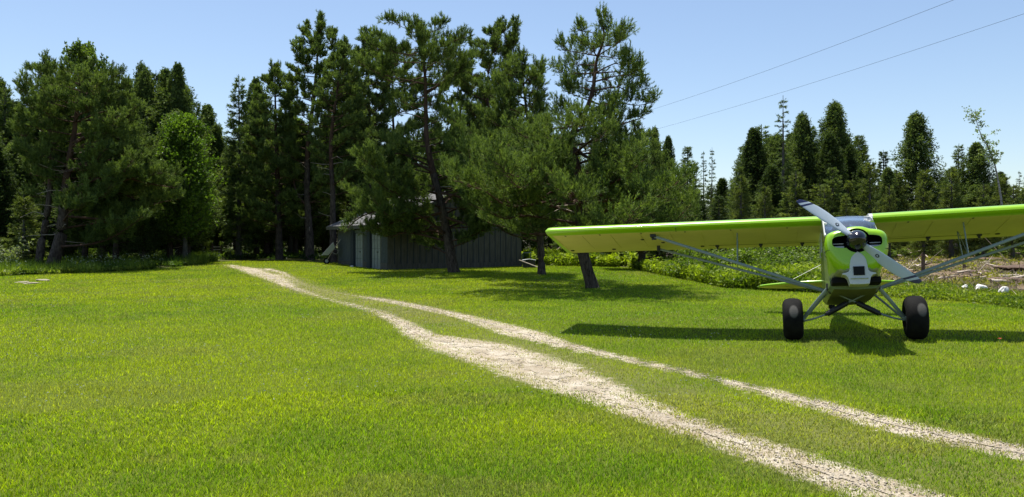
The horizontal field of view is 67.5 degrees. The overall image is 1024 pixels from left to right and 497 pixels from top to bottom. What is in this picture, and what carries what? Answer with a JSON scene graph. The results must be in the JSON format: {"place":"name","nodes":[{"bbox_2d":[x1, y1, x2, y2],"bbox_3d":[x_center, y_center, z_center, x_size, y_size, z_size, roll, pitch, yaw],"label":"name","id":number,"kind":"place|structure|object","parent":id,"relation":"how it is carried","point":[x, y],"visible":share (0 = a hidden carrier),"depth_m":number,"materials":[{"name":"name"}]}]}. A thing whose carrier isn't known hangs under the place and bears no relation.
{"place":"outdoors","nodes":[
{"label":"outdoors","id":0,"kind":"place"},
{"bbox_2d":[0,387,1023,496],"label":"lawn grass","id":1,"kind":"structure","parent":0,"point":[605,424],"depth_m":5.98,"materials":[{"name":"green plant"}]},
{"bbox_2d":[0,245,1023,496],"bbox_3d":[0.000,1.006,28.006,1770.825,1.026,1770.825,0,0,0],"label":"ground","id":2,"kind":"structure","parent":0,"point":[494,361],"depth_m":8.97,"materials":[{"name":"green plant"}]},
{"bbox_2d":[0,86,19,242],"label":"spruce tree","id":3,"kind":"object","parent":2,"relation":"on","point":[4,105],"visible":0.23,"depth_m":59.84,"materials":[{"name":"green plant"}]},
{"bbox_2d":[0,138,26,251],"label":"cedar tree","id":4,"kind":"object","parent":2,"relation":"on","point":[8,196],"visible":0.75,"depth_m":49.14,"materials":[{"name":"green plant"}]},
{"bbox_2d":[0,233,35,262],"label":"leafy shrub","id":5,"kind":"object","parent":2,"relation":"on","point":[17,250],"visible":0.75,"depth_m":42.88,"materials":[{"name":"green plant"}]},
{"bbox_2d":[0,140,44,247],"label":"cedar tree","id":6,"kind":"object","parent":2,"relation":"on","point":[18,170],"visible":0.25,"depth_m":53.81,"materials":[{"name":"green plant"}]},
{"bbox_2d":[0,194,48,261],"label":"young spruce","id":7,"kind":"object","parent":2,"relation":"on","point":[31,219],"visible":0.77,"depth_m":44.38,"materials":[{"name":"green plant"}]},
{"bbox_2d":[5,48,85,262],"bbox_3d":[-26.426,-5.082,43.750,4.003,12.722,4.036,0,0,17],"label":"pine tree","id":8,"kind":"object","parent":2,"relation":"on","point":[46,66],"visible":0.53,"depth_m":43.18,"materials":[{"name":"green plant"}]},
{"bbox_2d":[22,167,80,255],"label":"cedar tree","id":9,"kind":"object","parent":2,"relation":"on","point":[50,239],"visible":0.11,"depth_m":48.97,"materials":[{"name":"green plant"}]},
{"bbox_2d":[36,171,107,258],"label":"cedar tree","id":10,"kind":"object","parent":2,"relation":"on","point":[74,235],"visible":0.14,"depth_m":47.14,"materials":[{"name":"green plant"}]},
{"bbox_2d":[39,37,115,254],"bbox_3d":[-31.377,-7.078,56.236,6.105,16.510,5.337,0,0,36],"label":"tree","id":11,"kind":"object","parent":2,"relation":"on","point":[77,52],"visible":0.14,"depth_m":55.29,"materials":[{"name":"green plant"}]},
{"bbox_2d":[12,53,186,264],"bbox_3d":[-22.674,-4.777,43.041,8.647,12.315,7.635,0,0,0],"label":"pine tree","id":12,"kind":"object","parent":2,"relation":"on","point":[109,168],"visible":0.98,"depth_m":41.90,"materials":[{"name":"green plant"}]},
{"bbox_2d":[0,250,219,275],"bbox_3d":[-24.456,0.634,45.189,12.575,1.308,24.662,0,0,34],"label":"tall weeds","id":13,"kind":"object","parent":2,"relation":"on","point":[203,256],"visible":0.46,"depth_m":41.62,"materials":[{"name":"green plant"}]},
{"bbox_2d":[85,121,176,260],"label":"pine tree","id":14,"kind":"object","parent":2,"relation":"on","point":[150,143],"visible":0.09,"depth_m":46.62,"materials":[{"name":"green plant"}]},
{"bbox_2d":[108,122,172,257],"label":"cedar tree","id":15,"kind":"object","parent":2,"relation":"on","point":[143,246],"visible":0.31,"depth_m":47.10,"materials":[{"name":"green plant"}]},
{"bbox_2d":[133,67,157,137],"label":"cedar tree","id":16,"kind":"object","parent":2,"relation":"on","point":[145,84],"visible":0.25,"depth_m":59.51,"materials":[{"name":"green plant"}]},
{"bbox_2d":[151,66,173,250],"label":"cedar tree","id":17,"kind":"object","parent":2,"relation":"on","point":[164,74],"visible":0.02,"depth_m":60.48,"materials":[{"name":"green plant"}]},
{"bbox_2d":[124,139,218,257],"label":"pine tree","id":18,"kind":"object","parent":2,"relation":"on","point":[170,247],"visible":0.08,"depth_m":48.79,"materials":[{"name":"green plant"}]},
{"bbox_2d":[137,86,207,251],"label":"cedar tree","id":19,"kind":"object","parent":2,"relation":"on","point":[159,107],"visible":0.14,"depth_m":58.58,"materials":[{"name":"green plant"}]},
{"bbox_2d":[165,61,199,250],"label":"cedar tree","id":20,"kind":"object","parent":2,"relation":"on","point":[177,86],"visible":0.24,"depth_m":59.63,"materials":[{"name":"green plant"}]},
{"bbox_2d":[147,111,227,258],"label":"deciduous tree","id":21,"kind":"object","parent":2,"relation":"on","point":[182,131],"visible":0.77,"depth_m":47.79,"materials":[{"name":"green plant"}]},
{"bbox_2d":[151,108,223,256],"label":"cedar tree","id":22,"kind":"object","parent":2,"relation":"on","point":[179,248],"visible":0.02,"depth_m":51.11,"materials":[{"name":"green plant"}]},
{"bbox_2d":[163,158,228,255],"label":"cedar tree","id":23,"kind":"object","parent":2,"relation":"on","point":[199,238],"visible":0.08,"depth_m":50.11,"materials":[{"name":"green plant"}]},
{"bbox_2d":[191,102,212,253],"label":"spruce tree","id":24,"kind":"object","parent":2,"relation":"on","point":[206,242],"visible":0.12,"depth_m":62.93,"materials":[{"name":"green plant"}]},
{"bbox_2d":[197,103,223,250],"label":"cedar tree","id":25,"kind":"object","parent":2,"relation":"on","point":[208,115],"visible":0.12,"depth_m":74.28,"materials":[{"name":"green plant"}]},
{"bbox_2d":[202,122,232,251],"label":"cedar tree","id":26,"kind":"object","parent":2,"relation":"on","point":[217,146],"visible":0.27,"depth_m":67.66,"materials":[{"name":"green plant"}]},
{"bbox_2d":[207,139,248,252],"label":"cedar tree","id":27,"kind":"object","parent":2,"relation":"on","point":[228,215],"visible":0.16,"depth_m":61.60,"materials":[{"name":"green plant"}]},
{"bbox_2d":[216,74,262,258],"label":"spruce tree","id":28,"kind":"object","parent":2,"relation":"on","point":[230,162],"visible":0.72,"depth_m":57.66,"materials":[{"name":"green plant"}]},
{"bbox_2d":[230,76,275,255],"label":"cedar tree","id":29,"kind":"object","parent":2,"relation":"on","point":[254,240],"visible":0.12,"depth_m":61.55,"materials":[{"name":"green plant"}]},
{"bbox_2d":[229,135,286,257],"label":"cedar tree","id":30,"kind":"object","parent":2,"relation":"on","point":[267,246],"visible":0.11,"depth_m":61.16,"materials":[{"name":"green plant"}]},
{"bbox_2d":[233,58,315,259],"bbox_3d":[-17.204,-6.494,55.919,5.928,14.903,5.563,0,0,0],"label":"pine tree","id":31,"kind":"object","parent":2,"relation":"on","point":[264,173],"visible":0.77,"depth_m":54.90,"materials":[{"name":"green plant"}]},
{"bbox_2d":[282,132,340,253],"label":"cedar tree","id":32,"kind":"object","parent":2,"relation":"on","point":[318,227],"visible":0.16,"depth_m":60.35,"materials":[{"name":"green plant"}]},
{"bbox_2d":[272,9,360,259],"bbox_3d":[-13.806,-8.158,55.307,6.870,18.277,5.770,0,0,0],"label":"pine tree","id":33,"kind":"object","parent":2,"relation":"on","point":[302,53],"visible":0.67,"depth_m":54.58,"materials":[{"name":"green plant"}]},
{"bbox_2d":[314,140,346,252],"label":"cedar tree","id":34,"kind":"object","parent":2,"relation":"on","point":[324,238],"visible":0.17,"depth_m":66.99,"materials":[{"name":"green plant"}]},
{"bbox_2d":[2,247,663,265],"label":"forest undergrowth","id":35,"kind":"object","parent":2,"relation":"on","point":[300,254],"visible":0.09,"depth_m":56.73,"materials":[{"name":"green plant"}]},
{"bbox_2d":[304,34,374,261],"bbox_3d":[-11.718,-6.720,52.109,4.914,15.535,4.264,0,0,0],"label":"pine tree","id":36,"kind":"object","parent":2,"relation":"on","point":[357,83],"visible":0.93,"depth_m":51.73,"materials":[{"name":"green plant"}]},
{"bbox_2d":[321,75,378,213],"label":"pine tree","id":37,"kind":"object","parent":2,"relation":"on","point":[339,198],"visible":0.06,"depth_m":60.11,"materials":[{"name":"green plant"}]},
{"bbox_2d":[338,24,397,209],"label":"pine tree","id":38,"kind":"object","parent":2,"relation":"on","point":[381,117],"visible":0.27,"depth_m":55.97,"materials":[{"name":"green plant"}]},
{"bbox_2d":[0,271,748,405],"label":"clover flowers","id":39,"kind":"object","parent":2,"relation":"on","point":[353,316],"visible":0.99,"depth_m":13.88,"materials":[{"name":"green plant"}]},
{"bbox_2d":[360,39,430,188],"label":"pine tree","id":40,"kind":"object","parent":2,"relation":"on","point":[411,122],"visible":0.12,"depth_m":59.04,"materials":[{"name":"green plant"}]},
{"bbox_2d":[337,9,493,272],"bbox_3d":[-4.846,-5.248,40.940,8.810,13.448,9.790,0,0,-18],"label":"pine tree","id":41,"kind":"object","parent":2,"relation":"on","point":[395,179],"visible":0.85,"depth_m":39.05,"materials":[{"name":"green plant"}]},
{"bbox_2d":[326,191,521,269],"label":"shed","id":42,"kind":"structure","parent":2,"relation":"on","point":[488,249],"depth_m":46.03,"materials":[{"name":"grey metal"}]},
{"bbox_2d":[356,233,362,266],"bbox_3d":[-9.203,0.135,46.043,0.104,2.070,0.930,0,0,-37],"label":"door","id":43,"kind":"structure","parent":42,"relation":"in","point":[359,240],"depth_m":45.99,"materials":[{"name":"grey paint"}]},
{"bbox_2d":[372,233,380,268],"bbox_3d":[-7.862,0.144,44.255,0.104,2.070,1.040,0,0,-37],"label":"door","id":44,"kind":"structure","parent":42,"relation":"in","point":[376,240],"depth_m":44.21,"materials":[{"name":"grey paint"}]},
{"bbox_2d":[429,53,490,181],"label":"pine tree","id":45,"kind":"object","parent":2,"relation":"on","point":[448,101],"visible":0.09,"depth_m":59.13,"materials":[{"name":"green plant"}]},
{"bbox_2d":[443,14,524,158],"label":"pine tree","id":46,"kind":"object","parent":2,"relation":"on","point":[496,41],"visible":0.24,"depth_m":57.05,"materials":[{"name":"green plant"}]},
{"bbox_2d":[442,43,562,274],"bbox_3d":[-0.222,-4.268,36.600,6.220,11.500,10.151,0,0,0],"label":"pine tree","id":47,"kind":"object","parent":2,"relation":"on","point":[491,121],"visible":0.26,"depth_m":36.31,"materials":[{"name":"green plant"}]},
{"bbox_2d":[437,1,703,288],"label":"pine tree","id":48,"kind":"object","parent":2,"relation":"on","point":[606,181],"visible":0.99,"depth_m":25.55,"materials":[{"name":"green plant"}]},
{"bbox_2d":[521,247,637,267],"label":"tall grass","id":49,"kind":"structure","parent":2,"relation":"on","point":[556,257],"depth_m":49.63,"materials":[{"name":"green plant"}]},
{"bbox_2d":[231,265,1023,496],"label":"gravel path","id":50,"kind":"structure","parent":2,"relation":"on","point":[546,373],"depth_m":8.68,"materials":[{"name":"beige gravel"}]},
{"bbox_2d":[607,118,696,261],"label":"pine tree","id":51,"kind":"object","parent":2,"relation":"on","point":[660,158],"visible":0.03,"depth_m":43.49,"materials":[{"name":"green plant"}]},
{"bbox_2d":[661,135,679,171],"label":"cedar tree","id":52,"kind":"object","parent":2,"relation":"on","point":[668,145],"visible":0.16,"depth_m":85.76,"materials":[{"name":"green plant"}]},
{"bbox_2d":[678,146,704,215],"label":"spruce tree","id":53,"kind":"object","parent":2,"relation":"on","point":[688,152],"visible":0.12,"depth_m":69.77,"materials":[{"name":"green plant"}]},
{"bbox_2d":[657,255,728,273],"bbox_3d":[8.043,0.818,34.029,2.473,1.105,2.902,0,0,-41],"label":"leafy shrub","id":54,"kind":"object","parent":2,"relation":"on","point":[688,262],"visible":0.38,"depth_m":34.03,"materials":[{"name":"green plant"}]},
{"bbox_2d":[689,194,711,255],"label":"spruce tree","id":55,"kind":"object","parent":2,"relation":"on","point":[701,200],"visible":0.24,"depth_m":51.96,"materials":[{"name":"green plant"}]},
{"bbox_2d":[705,149,717,252],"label":"spruce tree","id":56,"kind":"object","parent":2,"relation":"on","point":[711,185],"visible":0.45,"depth_m":89.92,"materials":[{"name":"green plant"}]},
{"bbox_2d":[704,195,730,252],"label":"spruce tree","id":57,"kind":"object","parent":2,"relation":"on","point":[718,209],"visible":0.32,"depth_m":50.52,"materials":[{"name":"green plant"}]},
{"bbox_2d":[705,177,729,249],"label":"cedar tree","id":58,"kind":"object","parent":2,"relation":"on","point":[721,189],"visible":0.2,"depth_m":97.09,"materials":[{"name":"green plant"}]},
{"bbox_2d":[626,253,821,292],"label":"tall weeds","id":59,"kind":"object","parent":2,"relation":"on","point":[652,265],"visible":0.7,"depth_m":29.61,"materials":[{"name":"green plant"}]},
{"bbox_2d":[708,248,767,265],"bbox_3d":[9.793,0.659,34.482,2.763,2.011,2.464,0,0,-24],"label":"leafy shrub","id":60,"kind":"object","parent":2,"relation":"on","point":[744,253],"visible":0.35,"depth_m":34.27,"materials":[{"name":"green plant"}]},
{"bbox_2d":[724,174,754,248],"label":"young spruce","id":61,"kind":"object","parent":2,"relation":"on","point":[740,210],"visible":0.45,"depth_m":61.94,"materials":[{"name":"green plant"}]},
{"bbox_2d":[726,166,756,218],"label":"spruce tree","id":62,"kind":"object","parent":2,"relation":"on","point":[740,171],"visible":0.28,"depth_m":66.51,"materials":[{"name":"green plant"}]},
{"bbox_2d":[725,126,767,215],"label":"cedar tree","id":63,"kind":"object","parent":2,"relation":"on","point":[753,154],"visible":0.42,"depth_m":79.17,"materials":[{"name":"green plant"}]},
{"bbox_2d":[753,185,780,252],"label":"young spruce","id":64,"kind":"object","parent":2,"relation":"on","point":[768,207],"visible":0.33,"depth_m":57.88,"materials":[{"name":"green plant"}]},
{"bbox_2d":[750,164,794,252],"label":"cedar tree","id":65,"kind":"object","parent":2,"relation":"on","point":[771,179],"visible":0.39,"depth_m":71.43,"materials":[{"name":"green plant"}]},
{"bbox_2d":[742,247,803,262],"bbox_3d":[11.990,0.612,36.152,2.855,1.547,2.433,0,0,-32],"label":"leafy shrub","id":66,"kind":"object","parent":2,"relation":"on","point":[769,249],"visible":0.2,"depth_m":35.68,"materials":[{"name":"green plant"}]},
{"bbox_2d":[749,132,805,215],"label":"cedar tree","id":67,"kind":"object","parent":2,"relation":"on","point":[771,160],"visible":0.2,"depth_m":78.00,"materials":[{"name":"green plant"}]},
{"bbox_2d":[769,98,797,201],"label":"spruce tree","id":68,"kind":"object","parent":2,"relation":"on","point":[782,159],"visible":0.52,"depth_m":73.85,"materials":[{"name":"green plant"}]},
{"bbox_2d":[545,199,1023,339],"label":"light aircraft","id":69,"kind":"object","parent":2,"relation":"on","point":[854,258],"visible":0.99,"depth_m":12.89,"materials":[{"name":"green paint"}]},
{"bbox_2d":[779,170,814,254],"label":"young spruce","id":70,"kind":"object","parent":2,"relation":"on","point":[798,181],"visible":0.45,"depth_m":59.80,"materials":[{"name":"green plant"}]},
{"bbox_2d":[785,111,823,213],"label":"cedar tree","id":71,"kind":"object","parent":2,"relation":"on","point":[801,118],"visible":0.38,"depth_m":79.27,"materials":[{"name":"green plant"}]},
{"bbox_2d":[792,121,820,214],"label":"cedar tree","id":72,"kind":"object","parent":2,"relation":"on","point":[807,152],"visible":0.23,"depth_m":79.06,"materials":[{"name":"green plant"}]},
{"bbox_2d":[807,147,844,204],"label":"cedar tree","id":73,"kind":"object","parent":2,"relation":"on","point":[818,181],"visible":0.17,"depth_m":77.76,"materials":[{"name":"green plant"}]},
{"bbox_2d":[814,184,838,252],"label":"young spruce","id":74,"kind":"object","parent":2,"relation":"on","point":[822,201],"visible":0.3,"depth_m":56.79,"materials":[{"name":"green plant"}]},
{"bbox_2d":[806,132,853,210],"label":"cedar tree","id":75,"kind":"object","parent":2,"relation":"on","point":[830,142],"visible":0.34,"depth_m":77.51,"materials":[{"name":"green plant"}]},
{"bbox_2d":[818,167,855,216],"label":"spruce tree","id":76,"kind":"object","parent":2,"relation":"on","point":[830,182],"visible":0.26,"depth_m":66.41,"materials":[{"name":"green plant"}]},
{"bbox_2d":[815,99,866,166],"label":"cedar tree","id":77,"kind":"object","parent":2,"relation":"on","point":[835,122],"visible":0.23,"depth_m":83.11,"materials":[{"name":"green plant"}]},
{"bbox_2d":[838,194,854,216],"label":"young spruce","id":78,"kind":"object","parent":2,"relation":"on","point":[845,209],"visible":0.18,"depth_m":54.94,"materials":[{"name":"green plant"}]},
{"bbox_2d":[842,144,858,206],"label":"cedar tree","id":79,"kind":"object","parent":2,"relation":"on","point":[851,163],"visible":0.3,"depth_m":79.58,"materials":[{"name":"green plant"}]},
{"bbox_2d":[849,166,876,216],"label":"cedar tree","id":80,"kind":"object","parent":2,"relation":"on","point":[859,175],"visible":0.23,"depth_m":73.02,"materials":[{"name":"green plant"}]},
{"bbox_2d":[852,135,875,198],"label":"spruce tree","id":81,"kind":"object","parent":2,"relation":"on","point":[860,138],"visible":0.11,"depth_m":84.83,"materials":[{"name":"green plant"}]},
{"bbox_2d":[852,161,893,255],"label":"young spruce","id":82,"kind":"object","parent":2,"relation":"on","point":[862,211],"visible":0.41,"depth_m":59.81,"materials":[{"name":"green plant"}]},
{"bbox_2d":[872,151,889,206],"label":"spruce tree","id":83,"kind":"object","parent":2,"relation":"on","point":[882,155],"visible":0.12,"depth_m":81.82,"materials":[{"name":"green plant"}]},
{"bbox_2d":[872,166,904,251],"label":"cedar tree","id":84,"kind":"object","parent":2,"relation":"on","point":[887,179],"visible":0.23,"depth_m":70.04,"materials":[{"name":"green plant"}]},
{"bbox_2d":[878,184,908,259],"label":"young spruce","id":85,"kind":"object","parent":2,"relation":"on","point":[889,206],"visible":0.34,"depth_m":55.83,"materials":[{"name":"green plant"}]},
{"bbox_2d":[890,170,912,254],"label":"young spruce","id":86,"kind":"object","parent":2,"relation":"on","point":[904,196],"visible":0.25,"depth_m":70.12,"materials":[{"name":"green plant"}]},
{"bbox_2d":[887,109,948,248],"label":"cedar tree","id":87,"kind":"object","parent":2,"relation":"on","point":[916,154],"visible":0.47,"depth_m":83.26,"materials":[{"name":"green plant"}]},
{"bbox_2d":[815,279,1023,309],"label":"meadow weeds","id":88,"kind":"object","parent":2,"relation":"on","point":[935,291],"visible":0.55,"depth_m":22.63,"materials":[{"name":"green plant"}]},
{"bbox_2d":[901,179,943,260],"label":"young spruce","id":89,"kind":"object","parent":2,"relation":"on","point":[919,204],"visible":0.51,"depth_m":57.78,"materials":[{"name":"green plant"}]},
{"bbox_2d":[909,167,947,254],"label":"young spruce","id":90,"kind":"object","parent":2,"relation":"on","point":[924,175],"visible":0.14,"depth_m":71.91,"materials":[{"name":"green plant"}]},
{"bbox_2d":[933,169,965,255],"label":"spruce tree","id":91,"kind":"object","parent":2,"relation":"on","point":[949,182],"visible":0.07,"depth_m":69.22,"materials":[{"name":"green plant"}]},
{"bbox_2d":[880,254,1023,290],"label":"meadow weeds","id":92,"kind":"object","parent":2,"relation":"on","point":[965,279],"visible":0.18,"depth_m":35.73,"materials":[{"name":"green plant"}]},
{"bbox_2d":[880,255,1023,295],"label":"twig debris","id":93,"kind":"object","parent":2,"relation":"on","point":[995,285],"visible":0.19,"depth_m":33.09,"materials":[{"name":"brown plant"}]},
{"bbox_2d":[936,168,969,258],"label":"young spruce","id":94,"kind":"object","parent":2,"relation":"on","point":[950,194],"visible":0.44,"depth_m":61.86,"materials":[{"name":"green plant"}]},
{"bbox_2d":[940,145,965,200],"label":"spruce tree","id":95,"kind":"object","parent":2,"relation":"on","point":[956,154],"visible":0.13,"depth_m":79.78,"materials":[{"name":"green plant"}]},
{"bbox_2d":[947,141,1003,243],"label":"cedar tree","id":96,"kind":"object","parent":2,"relation":"on","point":[976,166],"visible":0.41,"depth_m":77.33,"materials":[{"name":"green plant"}]},
{"bbox_2d":[957,184,999,252],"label":"cedar tree","id":97,"kind":"object","parent":2,"relation":"on","point":[972,194],"visible":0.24,"depth_m":68.49,"materials":[{"name":"green plant"}]},
{"bbox_2d":[961,106,1003,246],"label":"birch tree","id":98,"kind":"object","parent":2,"relation":"on","point":[990,155],"visible":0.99,"depth_m":71.90,"materials":[{"name":"green plant"}]},
{"bbox_2d":[967,183,998,256],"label":"young spruce","id":99,"kind":"object","parent":2,"relation":"on","point":[983,243],"visible":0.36,"depth_m":59.94,"materials":[{"name":"green plant"}]},
{"bbox_2d":[986,176,1021,249],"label":"young spruce","id":100,"kind":"object","parent":2,"relation":"on","point":[1003,181],"visible":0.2,"depth_m":73.16,"materials":[{"name":"green plant"}]},
{"bbox_2d":[994,184,1023,258],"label":"young spruce","id":101,"kind":"object","parent":2,"relation":"on","point":[1011,251],"visible":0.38,"depth_m":57.89,"materials":[{"name":"green plant"}]},
{"bbox_2d":[0,0,1023,244],"label":"sky","id":102,"kind":"structure","parent":0,"point":[691,48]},
{"bbox_2d":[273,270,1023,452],"bbox_3d":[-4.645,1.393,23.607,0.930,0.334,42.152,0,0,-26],"label":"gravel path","id":103,"kind":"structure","parent":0,"point":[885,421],"depth_m":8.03,"materials":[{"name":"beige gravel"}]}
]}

